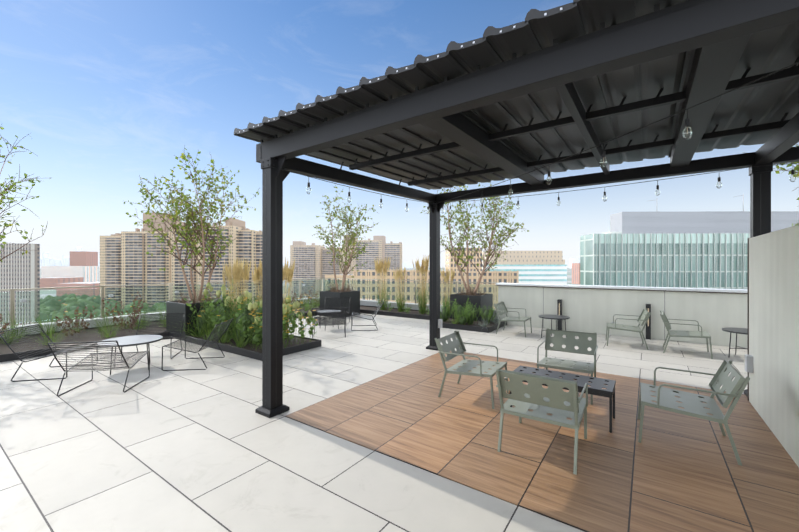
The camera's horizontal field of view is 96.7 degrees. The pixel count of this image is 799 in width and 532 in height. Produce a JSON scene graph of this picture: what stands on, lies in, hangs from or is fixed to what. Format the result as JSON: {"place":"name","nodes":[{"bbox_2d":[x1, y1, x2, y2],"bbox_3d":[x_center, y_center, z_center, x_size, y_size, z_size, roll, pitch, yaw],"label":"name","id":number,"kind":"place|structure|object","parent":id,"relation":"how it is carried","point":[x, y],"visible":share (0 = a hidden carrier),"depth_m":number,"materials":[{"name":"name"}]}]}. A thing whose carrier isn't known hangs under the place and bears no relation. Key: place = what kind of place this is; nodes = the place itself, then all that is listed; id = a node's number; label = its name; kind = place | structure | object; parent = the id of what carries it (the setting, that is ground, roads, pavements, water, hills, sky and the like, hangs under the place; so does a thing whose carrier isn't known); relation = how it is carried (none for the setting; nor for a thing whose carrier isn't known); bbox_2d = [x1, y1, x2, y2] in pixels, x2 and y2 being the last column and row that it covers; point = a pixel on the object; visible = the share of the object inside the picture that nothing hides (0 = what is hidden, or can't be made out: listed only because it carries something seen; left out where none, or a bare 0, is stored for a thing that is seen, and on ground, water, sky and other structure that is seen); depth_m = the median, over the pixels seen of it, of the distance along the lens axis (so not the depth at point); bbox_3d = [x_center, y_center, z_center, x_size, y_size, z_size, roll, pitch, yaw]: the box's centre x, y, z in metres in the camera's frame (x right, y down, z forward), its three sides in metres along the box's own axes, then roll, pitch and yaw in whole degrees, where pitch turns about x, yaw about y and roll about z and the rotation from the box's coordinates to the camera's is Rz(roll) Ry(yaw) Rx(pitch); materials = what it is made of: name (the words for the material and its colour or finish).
{"place":"outdoors","nodes":[
{"label":"outdoors","id":0,"kind":"place"},
{"bbox_2d":[0,243,39,326],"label":"tower","id":1,"kind":"structure","parent":0,"point":[18,270],"depth_m":234.38,"materials":[{"name":"grey concrete"}]},
{"bbox_2d":[40,277,82,287],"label":"building","id":2,"kind":"structure","parent":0,"point":[48,282],"depth_m":712.36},
{"bbox_2d":[41,266,99,281],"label":"building","id":3,"kind":"structure","parent":0,"point":[89,273],"depth_m":1017.17,"materials":[{"name":"white concrete"}]},
{"bbox_2d":[70,251,97,265],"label":"building","id":4,"kind":"structure","parent":0,"point":[81,258],"depth_m":1524.06,"materials":[{"name":"brick"}]},
{"bbox_2d":[40,268,578,299],"bbox_3d":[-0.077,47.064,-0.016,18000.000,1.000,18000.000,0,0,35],"label":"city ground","id":5,"kind":"structure","parent":0,"point":[569,282],"depth_m":893.83,"materials":[{"name":"grey"}]},
{"bbox_2d":[56,282,99,296],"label":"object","id":6,"kind":"structure","parent":5,"relation":"on","point":[93,291],"depth_m":528.43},
{"bbox_2d":[35,293,165,322],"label":"park tree canopies","id":7,"kind":"object","parent":5,"relation":"on","point":[69,297],"visible":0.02,"depth_m":301.31,"materials":[{"name":"green plant"}]},
{"bbox_2d":[100,213,185,312],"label":"tower","id":8,"kind":"structure","parent":5,"relation":"on","point":[125,259],"depth_m":333.80,"materials":[{"name":"brick"}]},
{"bbox_2d":[171,218,261,303],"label":"tower","id":9,"kind":"structure","parent":5,"relation":"on","point":[246,244],"depth_m":310.31,"materials":[{"name":"brick"}]},
{"bbox_2d":[40,246,579,267],"bbox_3d":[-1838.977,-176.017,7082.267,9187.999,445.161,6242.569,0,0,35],"label":"distant skyline","id":10,"kind":"structure","parent":5,"relation":"on","point":[45,260],"depth_m":7117.88},
{"bbox_2d":[325,274,352,287],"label":"deco building","id":11,"kind":"structure","parent":5,"relation":"on","point":[339,276],"depth_m":172.34,"materials":[{"name":"stone"}]},
{"bbox_2d":[353,270,428,303],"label":"deco building","id":12,"kind":"structure","parent":5,"relation":"on","point":[368,274],"depth_m":169.98,"materials":[{"name":"stone"}]},
{"bbox_2d":[440,271,518,308],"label":"building","id":13,"kind":"structure","parent":5,"relation":"on","point":[501,276],"depth_m":167.25,"materials":[{"name":"stone"}]},
{"bbox_2d":[482,265,566,283],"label":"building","id":14,"kind":"structure","parent":5,"relation":"on","point":[544,274],"depth_m":298.04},
{"bbox_2d":[290,241,341,297],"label":"tower","id":15,"kind":"structure","parent":0,"point":[312,260],"depth_m":522.06,"materials":[{"name":"beige concrete"}]},
{"bbox_2d":[197,302,490,343],"bbox_3d":[-0.934,1.126,8.016,2.132,0.774,6.845,0,0,77],"label":"shrub","id":16,"kind":"object","parent":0,"point":[443,316],"visible":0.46,"depth_m":7.29,"materials":[{"name":"green plant"}]},
{"bbox_2d":[342,235,401,273],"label":"tower","id":17,"kind":"structure","parent":0,"point":[379,247],"depth_m":481.11,"materials":[{"name":"beige concrete"}]},
{"bbox_2d":[0,0,798,268],"label":"sky","id":18,"kind":"structure","parent":0,"point":[106,94],"materials":[{"name":"blue"}]},
{"bbox_2d":[445,248,481,270],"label":"building","id":19,"kind":"structure","parent":0,"point":[450,264],"depth_m":259.20,"materials":[{"name":"stone"}]},
{"bbox_2d":[482,260,564,264],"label":"building","id":20,"kind":"structure","parent":0,"point":[530,262],"depth_m":397.58,"materials":[{"name":"beige concrete"}]},
{"bbox_2d":[482,251,562,259],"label":"building","id":21,"kind":"structure","parent":20,"relation":"on","point":[534,255],"depth_m":417.44,"materials":[{"name":"stone"}]},
{"bbox_2d":[572,263,579,284],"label":"building","id":22,"kind":"structure","parent":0,"point":[575,273],"depth_m":906.12,"materials":[{"name":"brick"}]},
{"bbox_2d":[580,233,749,288],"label":"glass building","id":23,"kind":"structure","parent":0,"point":[711,260],"depth_m":93.73,"materials":[{"name":"teal glass"}]},
{"bbox_2d":[602,232,621,233],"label":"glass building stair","id":24,"kind":"object","parent":23,"relation":"attached to","point":[613,233],"visible":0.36,"depth_m":100.96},
{"bbox_2d":[610,211,798,233],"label":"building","id":25,"kind":"structure","parent":23,"relation":"on","point":[707,222],"depth_m":101.58,"materials":[{"name":"grey concrete"}]},
{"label":"building","id":26,"kind":"structure","parent":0},
{"bbox_2d":[0,313,746,531],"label":"terrace floor","id":27,"kind":"structure","parent":26,"relation":"on","point":[208,449],"depth_m":3.11,"materials":[{"name":"white tile"}]},
{"bbox_2d":[0,297,383,395],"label":"wire lounge chairs","id":28,"kind":"object","parent":27,"relation":"on","point":[108,358],"visible":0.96,"depth_m":5.16,"materials":[{"name":"black"}]},
{"bbox_2d":[0,279,497,324],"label":"glass railing","id":29,"kind":"object","parent":27,"relation":"on","point":[326,283],"visible":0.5,"depth_m":10.36,"materials":[{"name":"clear glass"}]},
{"bbox_2d":[0,297,497,336],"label":"parapet wall","id":30,"kind":"structure","parent":27,"relation":"on","point":[413,306],"depth_m":8.79,"materials":[{"name":"concrete"}]},
{"bbox_2d":[0,278,497,326],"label":"railing frame","id":31,"kind":"object","parent":30,"relation":"on","point":[24,300],"visible":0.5,"depth_m":9.38,"materials":[{"name":"metal"}]},
{"bbox_2d":[0,290,506,361],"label":"planters","id":32,"kind":"object","parent":27,"relation":"on","point":[247,350],"visible":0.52,"depth_m":7.73,"materials":[{"name":"black metal"}]},
{"bbox_2d":[0,278,315,332],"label":"flowers","id":33,"kind":"object","parent":32,"relation":"on","point":[254,305],"visible":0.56,"depth_m":6.77,"materials":[{"name":"plant"}]},
{"bbox_2d":[0,287,495,345],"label":"shrub leaves","id":34,"kind":"object","parent":32,"relation":"on","point":[224,317],"visible":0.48,"depth_m":7.20,"materials":[{"name":"green plant"}]},
{"bbox_2d":[0,255,510,350],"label":"grasses","id":35,"kind":"object","parent":32,"relation":"on","point":[237,273],"visible":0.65,"depth_m":7.92,"materials":[{"name":"green plant"}]},
{"bbox_2d":[0,124,798,302],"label":"trees","id":36,"kind":"object","parent":32,"relation":"in","point":[219,232],"depth_m":8.20,"materials":[{"name":"green plant"}]},
{"bbox_2d":[97,310,746,374],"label":"round tables","id":37,"kind":"object","parent":27,"relation":"on","point":[133,340],"visible":0.6,"depth_m":5.66,"materials":[{"name":"black metal"}]},
{"bbox_2d":[255,0,798,417],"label":"pergola frame","id":38,"kind":"object","parent":27,"relation":"on","point":[713,36],"visible":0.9,"depth_m":3.15,"materials":[{"name":"black metal"}]},
{"bbox_2d":[234,0,798,189],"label":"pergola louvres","id":39,"kind":"object","parent":38,"relation":"on","point":[771,49],"visible":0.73,"depth_m":3.12,"materials":[{"name":"grey metal"}]},
{"bbox_2d":[285,62,798,208],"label":"string light cable","id":40,"kind":"object","parent":38,"relation":"attached to","point":[687,122],"visible":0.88,"depth_m":4.01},
{"bbox_2d":[306,126,796,213],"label":"light bulbs","id":41,"kind":"object","parent":40,"relation":"hanging from","point":[684,137],"visible":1,"depth_m":4.33,"materials":[{"name":"clear glass"}]},
{"bbox_2d":[285,351,798,531],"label":"wood deck","id":42,"kind":"structure","parent":27,"relation":"on","point":[674,472],"depth_m":2.98,"materials":[{"name":"brown wood"}]},
{"bbox_2d":[510,365,615,432],"bbox_3d":[1.706,1.369,3.753,0.968,0.390,0.408,0,0,35],"label":"black table","id":43,"kind":"object","parent":42,"relation":"on","point":[595,386],"visible":0.71,"depth_m":3.63,"materials":[{"name":"black metal"}]},
{"bbox_2d":[435,302,749,474],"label":"armchairs","id":44,"kind":"object","parent":27,"relation":"on","point":[557,402],"visible":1,"depth_m":3.17,"materials":[{"name":"paint"}]},
{"bbox_2d":[438,299,752,372],"bbox_3d":[3.316,1.189,6.727,4.190,0.750,3.900,0,0,35],"label":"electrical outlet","id":45,"kind":"object","parent":27,"relation":"on","point":[749,363],"visible":0.77,"depth_m":7.56,"materials":[{"name":"black metal"}]},
{"bbox_2d":[496,283,746,347],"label":"parapet wall","id":46,"kind":"structure","parent":27,"relation":"on","point":[597,308],"depth_m":7.85,"materials":[{"name":"paint"}]},
{"bbox_2d":[747,225,798,466],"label":"screen wall","id":47,"kind":"structure","parent":27,"relation":"on","point":[773,317],"depth_m":3.25,"materials":[{"name":"paint"}]}
]}

